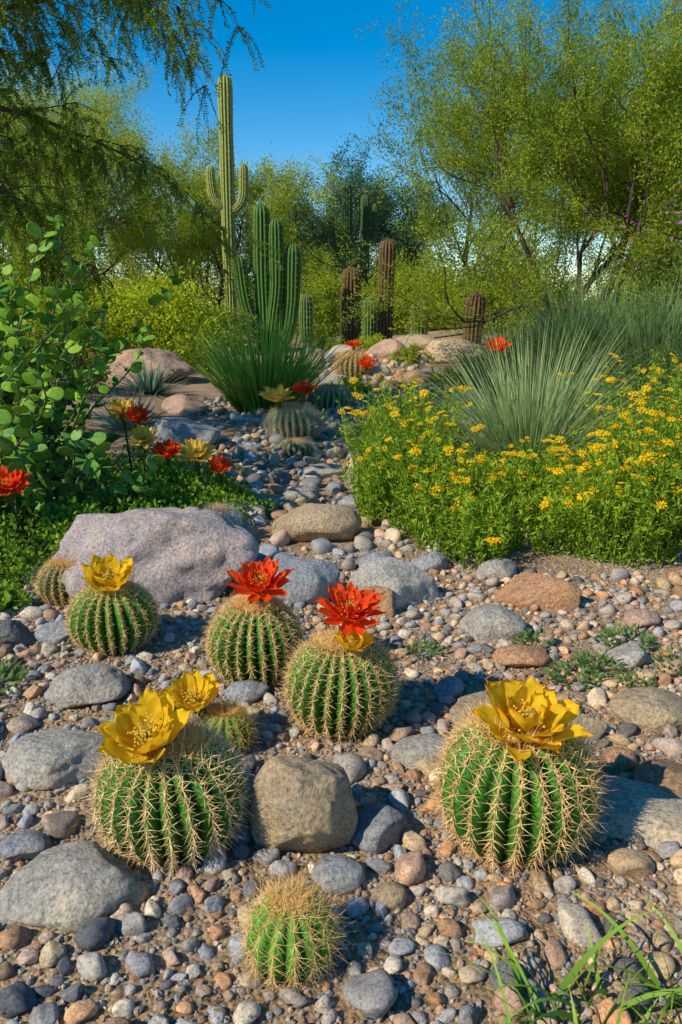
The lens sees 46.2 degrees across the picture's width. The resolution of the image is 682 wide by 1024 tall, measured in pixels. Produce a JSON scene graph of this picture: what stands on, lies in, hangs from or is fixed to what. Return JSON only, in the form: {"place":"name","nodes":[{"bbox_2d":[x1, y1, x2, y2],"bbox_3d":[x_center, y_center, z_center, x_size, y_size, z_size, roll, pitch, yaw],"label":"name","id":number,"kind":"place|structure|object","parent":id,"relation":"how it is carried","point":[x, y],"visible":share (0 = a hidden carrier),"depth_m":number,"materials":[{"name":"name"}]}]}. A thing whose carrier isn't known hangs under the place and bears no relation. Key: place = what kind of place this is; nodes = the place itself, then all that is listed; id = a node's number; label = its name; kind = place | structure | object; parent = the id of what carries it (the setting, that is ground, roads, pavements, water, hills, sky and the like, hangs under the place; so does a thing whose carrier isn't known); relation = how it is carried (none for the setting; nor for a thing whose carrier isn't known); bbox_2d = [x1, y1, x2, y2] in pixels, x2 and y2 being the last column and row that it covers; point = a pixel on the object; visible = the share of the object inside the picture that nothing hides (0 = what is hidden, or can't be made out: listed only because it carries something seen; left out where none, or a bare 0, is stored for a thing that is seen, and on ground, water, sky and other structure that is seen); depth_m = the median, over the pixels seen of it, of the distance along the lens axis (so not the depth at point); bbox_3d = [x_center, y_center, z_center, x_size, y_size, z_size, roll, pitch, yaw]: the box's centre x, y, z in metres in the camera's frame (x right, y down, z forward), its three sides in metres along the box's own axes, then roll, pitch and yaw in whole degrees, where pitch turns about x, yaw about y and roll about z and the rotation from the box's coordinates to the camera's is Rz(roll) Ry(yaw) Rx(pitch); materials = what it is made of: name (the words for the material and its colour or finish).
{"place":"outdoors","nodes":[
{"label":"outdoors","id":0,"kind":"place"},
{"bbox_2d":[33,309,120,396],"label":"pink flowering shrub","id":1,"kind":"object","parent":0,"point":[100,378],"visible":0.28,"depth_m":7.48,"materials":[{"name":"green plant"}]},
{"bbox_2d":[0,325,681,1023],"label":"ground","id":2,"kind":"structure","parent":0,"point":[196,385],"depth_m":1.55,"materials":[{"name":"gravel"}]},
{"bbox_2d":[0,655,29,692],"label":"desert seedling","id":3,"kind":"object","parent":2,"relation":"on","point":[20,671],"visible":1,"depth_m":2.21,"materials":[{"name":"green plant"}]},
{"bbox_2d":[0,465,31,548],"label":"red desert flower","id":4,"kind":"object","parent":2,"relation":"on","point":[10,482],"visible":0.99,"depth_m":3.27,"materials":[{"name":"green plant"}]},
{"bbox_2d":[0,619,34,647],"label":"river rock","id":5,"kind":"object","parent":2,"relation":"on","point":[14,632],"visible":0.84,"depth_m":2.44,"materials":[{"name":"stone"}]},
{"bbox_2d":[0,829,51,862],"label":"river rock","id":6,"kind":"object","parent":2,"relation":"on","point":[24,845],"visible":0.81,"depth_m":1.50,"materials":[{"name":"stone"}]},
{"bbox_2d":[29,553,77,606],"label":"golden barrel cactus","id":7,"kind":"object","parent":2,"relation":"on","point":[49,588],"visible":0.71,"depth_m":2.77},
{"bbox_2d":[34,620,72,644],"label":"river rock","id":8,"kind":"object","parent":2,"relation":"on","point":[54,632],"visible":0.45,"depth_m":2.48,"materials":[{"name":"stone"}]},
{"bbox_2d":[0,728,107,789],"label":"boulder","id":9,"kind":"object","parent":2,"relation":"on","point":[51,759],"visible":0.82,"depth_m":1.76,"materials":[{"name":"stone"}]},
{"bbox_2d":[0,143,123,327],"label":"palo verde tree","id":10,"kind":"object","parent":2,"relation":"on","point":[18,263],"visible":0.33,"depth_m":11.53,"materials":[{"name":"green plant"}]},
{"bbox_2d":[2,270,134,373],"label":"creosote shrub","id":11,"kind":"object","parent":2,"relation":"on","point":[38,328],"visible":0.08,"depth_m":9.00,"materials":[{"name":"green plant"}]},
{"bbox_2d":[0,840,137,932],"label":"boulder","id":12,"kind":"object","parent":2,"relation":"on","point":[72,887],"visible":0.91,"depth_m":1.36,"materials":[{"name":"stone"}]},
{"bbox_2d":[0,222,155,520],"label":"round leaf shrub","id":13,"kind":"object","parent":2,"relation":"on","point":[26,412],"visible":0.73,"depth_m":3.53,"materials":[{"name":"green plant"}]},
{"bbox_2d":[0,417,165,536],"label":"shrub","id":14,"kind":"object","parent":2,"relation":"on","point":[92,463],"visible":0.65,"depth_m":3.59,"materials":[{"name":"green plant"}]},
{"bbox_2d":[44,662,130,708],"bbox_3d":[-0.678,0.473,2.151,0.220,0.120,0.185,0,14,0],"label":"boulder","id":15,"kind":"object","parent":2,"relation":"on","point":[88,684],"visible":0.86,"depth_m":2.10,"materials":[{"name":"stone"}]},
{"bbox_2d":[0,184,182,468],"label":"round leaf shrub","id":16,"kind":"object","parent":2,"relation":"on","point":[55,428],"visible":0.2,"depth_m":4.50,"materials":[{"name":"green plant"}]},
{"bbox_2d":[62,552,162,657],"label":"golden barrel cactus","id":17,"kind":"object","parent":2,"relation":"on","point":[113,610],"visible":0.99,"depth_m":2.37,"materials":[{"name":"green plant"}]},
{"bbox_2d":[0,3,241,320],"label":"palo verde tree","id":18,"kind":"object","parent":2,"relation":"on","point":[105,124],"visible":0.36,"depth_m":15.88,"materials":[{"name":"green plant"}]},
{"bbox_2d":[106,396,135,478],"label":"yellow desert flower","id":19,"kind":"object","parent":2,"relation":"on","point":[118,408],"visible":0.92,"depth_m":4.30,"materials":[{"name":"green plant"}]},
{"bbox_2d":[86,383,175,431],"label":"blue agave plant","id":20,"kind":"object","parent":2,"relation":"on","point":[116,424],"visible":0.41,"depth_m":6.16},
{"bbox_2d":[0,0,282,348],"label":"mesquite tree","id":21,"kind":"object","parent":2,"relation":"on","point":[24,11],"visible":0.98,"depth_m":5.39,"materials":[{"name":"green plant"}]},
{"bbox_2d":[0,433,282,615],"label":"leafy ground cover","id":22,"kind":"object","parent":2,"relation":"on","point":[48,533],"visible":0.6,"depth_m":3.63,"materials":[{"name":"green plant"}]},
{"bbox_2d":[125,424,159,485],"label":"yellow desert flower","id":23,"kind":"object","parent":2,"relation":"on","point":[142,435],"visible":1,"depth_m":4.02,"materials":[{"name":"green plant"}]},
{"bbox_2d":[110,354,189,393],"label":"blue agave plant","id":24,"kind":"object","parent":2,"relation":"on","point":[153,385],"visible":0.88,"depth_m":7.86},
{"bbox_2d":[104,348,195,381],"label":"boulder","id":25,"kind":"object","parent":2,"relation":"on","point":[180,368],"visible":0.58,"depth_m":8.56,"materials":[{"name":"stone"}]},
{"bbox_2d":[52,506,259,605],"bbox_3d":[-0.665,0.180,3.050,0.741,0.470,0.716,0,14,0],"label":"boulder","id":26,"kind":"object","parent":2,"relation":"on","point":[186,553],"visible":0.71,"depth_m":2.81,"materials":[{"name":"stone"}]},
{"bbox_2d":[47,250,264,371],"bbox_3d":[-2.342,-2.464,9.904,2.815,1.536,2.192,-5,15,-18],"label":"creosote shrub","id":27,"kind":"object","parent":2,"relation":"on","point":[163,321],"visible":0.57,"depth_m":9.63,"materials":[{"name":"green plant"}]},
{"bbox_2d":[147,438,181,505],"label":"red desert flower","id":28,"kind":"object","parent":2,"relation":"on","point":[167,449],"visible":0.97,"depth_m":4.03,"materials":[{"name":"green plant"}]},
{"bbox_2d":[79,685,254,881],"bbox_3d":[-0.331,0.496,1.533,0.367,0.339,0.352,0,14,0],"label":"golden barrel cactus","id":29,"kind":"object","parent":2,"relation":"on","point":[170,786],"visible":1,"depth_m":1.46,"materials":[{"name":"green plant"}]},
{"bbox_2d":[147,417,220,448],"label":"boulder","id":30,"kind":"object","parent":2,"relation":"on","point":[183,428],"visible":0.52,"depth_m":5.72,"materials":[{"name":"stone"}]},
{"bbox_2d":[161,394,209,414],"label":"boulder","id":31,"kind":"object","parent":2,"relation":"on","point":[182,403],"visible":0.72,"depth_m":7.08,"materials":[{"name":"stone"}]},
{"bbox_2d":[174,436,216,492],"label":"yellow desert flower","id":32,"kind":"object","parent":2,"relation":"on","point":[197,451],"visible":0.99,"depth_m":3.99,"materials":[{"name":"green plant"}]},
{"bbox_2d":[156,666,261,755],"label":"hedgehog cactus","id":33,"kind":"object","parent":2,"relation":"on","point":[195,690],"visible":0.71,"depth_m":1.86,"materials":[{"name":"green plant"}]},
{"bbox_2d":[86,112,355,322],"bbox_3d":[-3.084,-6.417,19.652,5.707,5.675,6.278,-10,17,-36],"label":"palo verde tree","id":34,"kind":"object","parent":2,"relation":"on","point":[287,185],"visible":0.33,"depth_m":18.34,"materials":[{"name":"green plant"}]},
{"bbox_2d":[187,300,265,352],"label":"creosote shrub","id":35,"kind":"object","parent":2,"relation":"on","point":[238,316],"visible":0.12,"depth_m":12.06,"materials":[{"name":"green plant"}]},
{"bbox_2d":[205,74,248,325],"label":"saguaro cactus","id":36,"kind":"object","parent":2,"relation":"on","point":[228,206],"visible":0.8,"depth_m":13.93,"materials":[{"name":"plant"}]},
{"bbox_2d":[225,680,269,704],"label":"river rock","id":37,"kind":"object","parent":2,"relation":"on","point":[249,691],"visible":0.91,"depth_m":2.11,"materials":[{"name":"stone"}]},
{"bbox_2d":[201,554,308,688],"bbox_3d":[-0.243,0.302,2.244,0.325,0.363,0.335,0,14,0],"label":"golden barrel cactus","id":38,"kind":"object","parent":2,"relation":"on","point":[256,633],"visible":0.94,"depth_m":2.17,"materials":[{"name":"green plant"}]},
{"bbox_2d":[164,302,366,414],"bbox_3d":[-0.678,-1.413,7.272,1.747,1.040,1.830,7,15,24],"label":"desert spoon plant","id":39,"kind":"object","parent":2,"relation":"on","point":[242,391],"visible":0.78,"depth_m":7.08,"materials":[{"name":"plant"}]},
{"bbox_2d":[232,203,301,351],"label":"organ pipe cactus","id":40,"kind":"object","parent":2,"relation":"on","point":[272,296],"visible":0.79,"depth_m":12.37,"materials":[{"name":"plant"}]},
{"bbox_2d":[221,858,353,1001],"bbox_3d":[-0.077,0.660,1.262,0.231,0.194,0.235,0,14,0],"label":"hedgehog cactus","id":41,"kind":"object","parent":2,"relation":"on","point":[291,932],"visible":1,"depth_m":1.23,"materials":[{"name":"plant"}]},
{"bbox_2d":[257,380,326,438],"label":"golden barrel cactus","id":42,"kind":"object","parent":2,"relation":"on","point":[302,417],"visible":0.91,"depth_m":6.03,"materials":[{"name":"green plant"}]},
{"bbox_2d":[272,436,314,455],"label":"golden barrel cactus","id":43,"kind":"object","parent":2,"relation":"on","point":[290,446],"visible":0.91,"depth_m":5.58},
{"bbox_2d":[248,755,357,852],"bbox_3d":[-0.074,0.596,1.566,0.214,0.270,0.194,0,14,0],"label":"river rock","id":44,"kind":"object","parent":2,"relation":"on","point":[298,804],"visible":0.85,"depth_m":1.49,"materials":[{"name":"stone"}]},
{"bbox_2d":[298,294,314,343],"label":"columnar barrel cactus","id":45,"kind":"object","parent":2,"relation":"on","point":[305,302],"visible":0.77,"depth_m":14.00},
{"bbox_2d":[273,552,340,605],"bbox_3d":[-0.131,0.272,2.899,0.259,0.240,0.218,0,14,0],"label":"boulder","id":46,"kind":"object","parent":2,"relation":"on","point":[310,579],"visible":0.52,"depth_m":2.83,"materials":[{"name":"stone"}]},
{"bbox_2d":[166,133,462,306],"bbox_3d":[-0.680,-7.956,23.012,8.823,5.526,7.471,-4,14,-14],"label":"palo verde tree","id":47,"kind":"object","parent":2,"relation":"on","point":[383,231],"visible":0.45,"depth_m":21.60,"materials":[{"name":"green plant"}]},
{"bbox_2d":[271,503,361,541],"bbox_3d":[-0.111,0.079,3.644,0.415,0.240,0.268,0,14,0],"label":"boulder","id":48,"kind":"object","parent":2,"relation":"on","point":[307,522],"visible":0.77,"depth_m":3.55,"materials":[{"name":"stone"}]},
{"bbox_2d":[297,463,346,478],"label":"boulder","id":49,"kind":"object","parent":2,"relation":"on","point":[323,470],"visible":0.77,"depth_m":4.98,"materials":[{"name":"stone"}]},
{"bbox_2d":[284,227,376,312],"bbox_3d":[-0.410,-8.826,29.331,3.724,4.115,5.973,6,15,23],"label":"palo verde tree","id":50,"kind":"object","parent":2,"relation":"on","point":[312,267],"visible":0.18,"depth_m":27.47,"materials":[{"name":"green plant"}]},
{"bbox_2d":[306,383,355,409],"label":"golden barrel cactus","id":51,"kind":"object","parent":2,"relation":"on","point":[328,394],"visible":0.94,"depth_m":7.43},
{"bbox_2d":[295,265,377,335],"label":"creosote shrub","id":52,"kind":"object","parent":2,"relation":"on","point":[324,315],"visible":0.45,"depth_m":16.15,"materials":[{"name":"green plant"}]},
{"bbox_2d":[311,854,365,894],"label":"river rock","id":53,"kind":"object","parent":2,"relation":"on","point":[345,874],"visible":0.93,"depth_m":1.43,"materials":[{"name":"stone"}]},
{"bbox_2d":[0,226,677,328],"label":"distant trees","id":54,"kind":"object","parent":2,"relation":"on","point":[375,282],"visible":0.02,"depth_m":27.77,"materials":[{"name":"green plant"}]},
{"bbox_2d":[275,579,403,744],"bbox_3d":[0.002,0.358,1.964,0.334,0.376,0.328,0,14,0],"label":"golden barrel cactus","id":55,"kind":"object","parent":2,"relation":"on","point":[341,681],"visible":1,"depth_m":1.90,"materials":[{"name":"green plant"}]},
{"bbox_2d":[0,521,679,1023],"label":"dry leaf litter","id":56,"kind":"object","parent":2,"relation":"on","point":[306,851],"visible":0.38,"depth_m":1.41,"materials":[{"name":"brown plant"}]},
{"bbox_2d":[0,341,681,1023],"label":"gravel pebbles","id":57,"kind":"object","parent":2,"relation":"on","point":[372,993],"visible":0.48,"depth_m":1.50,"materials":[{"name":"gravel"}]},
{"bbox_2d":[0,544,681,1023],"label":"fine grit","id":58,"kind":"object","parent":2,"relation":"on","point":[398,978],"visible":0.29,"depth_m":1.42,"materials":[{"name":"gravel"}]},
{"bbox_2d":[328,182,360,272],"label":"saguaro cactus","id":59,"kind":"object","parent":2,"relation":"on","point":[347,210],"visible":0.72,"depth_m":19.33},
{"bbox_2d":[338,267,363,344],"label":"columnar barrel cactus","id":60,"kind":"object","parent":2,"relation":"on","point":[347,289],"visible":0.68,"depth_m":13.44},
{"bbox_2d":[331,340,375,376],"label":"golden barrel cactus","id":61,"kind":"object","parent":2,"relation":"on","point":[349,365],"visible":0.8,"depth_m":9.51,"materials":[{"name":"green plant"}]},
{"bbox_2d":[360,194,377,298],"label":"saguaro cactus","id":62,"kind":"object","parent":2,"relation":"on","point":[366,235],"visible":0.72,"depth_m":19.84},
{"bbox_2d":[359,585,395,618],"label":"river rock","id":63,"kind":"object","parent":2,"relation":"on","point":[386,603],"visible":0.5,"depth_m":2.75,"materials":[{"name":"stone"}]},
{"bbox_2d":[350,803,408,854],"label":"river rock","id":64,"kind":"object","parent":2,"relation":"on","point":[380,828],"visible":0.83,"depth_m":1.54,"materials":[{"name":"stone"}]},
{"bbox_2d":[369,339,404,357],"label":"boulder","id":65,"kind":"object","parent":2,"relation":"on","point":[385,348],"visible":0.54,"depth_m":11.65,"materials":[{"name":"stone"}]},
{"bbox_2d":[376,238,397,338],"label":"columnar barrel cactus","id":66,"kind":"object","parent":2,"relation":"on","point":[387,248],"visible":0.7,"depth_m":13.87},
{"bbox_2d":[370,881,407,910],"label":"river rock","id":67,"kind":"object","parent":2,"relation":"on","point":[391,896],"visible":0.96,"depth_m":1.39,"materials":[{"name":"stone"}]},
{"bbox_2d":[348,557,438,610],"bbox_3d":[0.188,0.279,2.909,0.274,0.240,0.265,11,18,37],"label":"boulder","id":68,"kind":"object","parent":2,"relation":"on","point":[406,583],"visible":0.52,"depth_m":2.85,"materials":[{"name":"stone"}]},
{"bbox_2d":[383,342,432,365],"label":"creosote shrub","id":69,"kind":"object","parent":2,"relation":"on","point":[408,352],"visible":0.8,"depth_m":10.88,"materials":[{"name":"green plant"}]},
{"bbox_2d":[358,246,466,334],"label":"creosote shrub","id":70,"kind":"object","parent":2,"relation":"on","point":[397,318],"visible":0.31,"depth_m":17.04,"materials":[{"name":"green plant"}]},
{"bbox_2d":[390,733,448,767],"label":"river rock","id":71,"kind":"object","parent":2,"relation":"on","point":[411,751],"visible":0.56,"depth_m":1.82,"materials":[{"name":"stone"}]},
{"bbox_2d":[410,552,447,571],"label":"river rock","id":72,"kind":"object","parent":2,"relation":"on","point":[434,560],"visible":0.73,"depth_m":3.21,"materials":[{"name":"stone"}]},
{"bbox_2d":[434,676,463,699],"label":"river rock","id":73,"kind":"object","parent":2,"relation":"on","point":[453,686],"visible":0.79,"depth_m":2.14,"materials":[{"name":"stone"}]},
{"bbox_2d":[425,351,489,387],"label":"creosote shrub","id":74,"kind":"object","parent":2,"relation":"on","point":[446,376],"visible":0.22,"depth_m":8.85,"materials":[{"name":"green plant"}]},
{"bbox_2d":[424,339,499,363],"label":"boulder","id":75,"kind":"object","parent":2,"relation":"on","point":[438,348],"visible":0.45,"depth_m":10.89,"materials":[{"name":"stone"}]},
{"bbox_2d":[461,291,487,343],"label":"columnar barrel cactus","id":76,"kind":"object","parent":2,"relation":"on","point":[478,302],"visible":0.69,"depth_m":12.52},
{"bbox_2d":[459,603,526,641],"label":"boulder","id":77,"kind":"object","parent":2,"relation":"on","point":[487,622],"visible":0.85,"depth_m":2.53,"materials":[{"name":"stone"}]},
{"bbox_2d":[311,0,681,341],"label":"palo verde tree","id":78,"kind":"object","parent":2,"relation":"on","point":[589,148],"visible":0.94,"depth_m":9.46,"materials":[{"name":"green plant"}]},
{"bbox_2d":[476,558,516,579],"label":"river rock","id":79,"kind":"object","parent":2,"relation":"on","point":[500,568],"visible":0.8,"depth_m":3.12,"materials":[{"name":"stone"}]},
{"bbox_2d":[313,348,681,569],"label":"yellow wildflowers","id":80,"kind":"object","parent":2,"relation":"on","point":[641,506],"visible":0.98,"depth_m":3.59,"materials":[{"name":"green plant"}]},
{"bbox_2d":[349,0,655,327],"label":"palo verde tree","id":81,"kind":"object","parent":2,"relation":"on","point":[474,192],"visible":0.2,"depth_m":14.23,"materials":[{"name":"green plant"}]},
{"bbox_2d":[420,675,619,876],"bbox_3d":[0.337,0.485,1.531,0.375,0.362,0.368,0,14,0],"label":"golden barrel cactus","id":82,"kind":"object","parent":2,"relation":"on","point":[515,765],"visible":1,"depth_m":1.45,"materials":[{"name":"green plant"}]},
{"bbox_2d":[492,644,550,667],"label":"river rock","id":83,"kind":"object","parent":2,"relation":"on","point":[515,655],"visible":0.89,"depth_m":2.34,"materials":[{"name":"stone"}]},
{"bbox_2d":[442,234,606,336],"bbox_3d":[3.505,-4.220,15.023,3.437,1.944,2.781,0,14,0],"label":"creosote shrub","id":84,"kind":"object","parent":2,"relation":"on","point":[492,308],"visible":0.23,"depth_m":14.73,"materials":[{"name":"green plant"}]},
{"bbox_2d":[449,690,607,741],"bbox_3d":[0.459,0.517,1.978,0.398,0.140,0.202,0,14,0],"label":"boulder","id":85,"kind":"object","parent":2,"relation":"on","point":[594,725],"visible":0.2,"depth_m":1.94,"materials":[{"name":"stone"}]},
{"bbox_2d":[389,308,680,498],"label":"desert spoon plant","id":86,"kind":"object","parent":2,"relation":"on","point":[533,423],"visible":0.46,"depth_m":4.72,"materials":[{"name":"plant"}]},
{"bbox_2d":[492,571,580,611],"bbox_3d":[0.695,0.294,2.870,0.305,0.150,0.224,0,14,0],"label":"boulder","id":87,"kind":"object","parent":2,"relation":"on","point":[542,591],"visible":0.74,"depth_m":2.79,"materials":[{"name":"stone"}]},
{"bbox_2d":[485,267,604,347],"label":"creosote shrub","id":88,"kind":"object","parent":2,"relation":"on","point":[527,317],"visible":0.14,"depth_m":12.08,"materials":[{"name":"green plant"}]},
{"bbox_2d":[429,251,681,411],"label":"feathery brush shrub","id":89,"kind":"object","parent":2,"relation":"on","point":[666,340],"visible":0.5,"depth_m":6.61,"materials":[{"name":"plant"}]},
{"bbox_2d":[434,888,681,1023],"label":"grass tuft","id":90,"kind":"object","parent":2,"relation":"on","point":[659,991],"visible":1,"depth_m":1.18,"materials":[{"name":"plant"}]},
{"bbox_2d":[542,654,605,690],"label":"desert seedling","id":91,"kind":"object","parent":2,"relation":"on","point":[585,677],"visible":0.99,"depth_m":2.25,"materials":[{"name":"green plant"}]},
{"bbox_2d":[517,0,681,309],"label":"palo verde tree","id":92,"kind":"object","parent":2,"relation":"on","point":[638,186],"visible":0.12,"depth_m":10.73,"materials":[{"name":"green plant"}]},
{"bbox_2d":[573,647,626,675],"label":"desert seedling","id":93,"kind":"object","parent":2,"relation":"on","point":[580,657],"visible":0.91,"depth_m":2.33,"materials":[{"name":"green plant"}]},
{"bbox_2d":[600,747,637,772],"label":"river rock","id":94,"kind":"object","parent":2,"relation":"on","point":[618,760],"visible":0.91,"depth_m":1.80,"materials":[{"name":"stone"}]},
{"bbox_2d":[591,622,659,653],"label":"desert seedling","id":95,"kind":"object","parent":2,"relation":"on","point":[622,631],"visible":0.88,"depth_m":2.48,"materials":[{"name":"green plant"}]},
{"bbox_2d":[606,642,651,668],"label":"river rock","id":96,"kind":"object","parent":2,"relation":"on","point":[634,654],"visible":0.69,"depth_m":2.34,"materials":[{"name":"stone"}]},
{"bbox_2d":[584,777,681,848],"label":"boulder","id":97,"kind":"object","parent":2,"relation":"on","point":[650,813],"visible":0.62,"depth_m":1.58,"materials":[{"name":"stone"}]},
{"bbox_2d":[586,178,681,340],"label":"purple flowering shrub","id":98,"kind":"object","parent":2,"relation":"on","point":[662,262],"visible":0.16,"depth_m":8.84,"materials":[{"name":"green plant"}]},
{"bbox_2d":[592,227,681,335],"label":"creosote shrub","id":99,"kind":"object","parent":2,"relation":"on","point":[659,278],"visible":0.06,"depth_m":9.44,"materials":[{"name":"green plant"}]},
{"bbox_2d":[623,609,660,628],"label":"river rock","id":100,"kind":"object","parent":2,"relation":"on","point":[643,617],"visible":0.73,"depth_m":2.62,"materials":[{"name":"stone"}]},
{"bbox_2d":[608,687,681,732],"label":"boulder","id":101,"kind":"object","parent":2,"relation":"on","point":[651,709],"visible":0.76,"depth_m":2.00,"materials":[{"name":"stone"}]},
{"bbox_2d":[633,758,681,795],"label":"river rock","id":102,"kind":"object","parent":2,"relation":"on","point":[665,775],"visible":0.66,"depth_m":1.69,"materials":[{"name":"stone"}]},
{"bbox_2d":[0,0,681,308],"label":"sky","id":103,"kind":"structure","parent":0,"point":[316,67],"materials":[{"name":"blue"}]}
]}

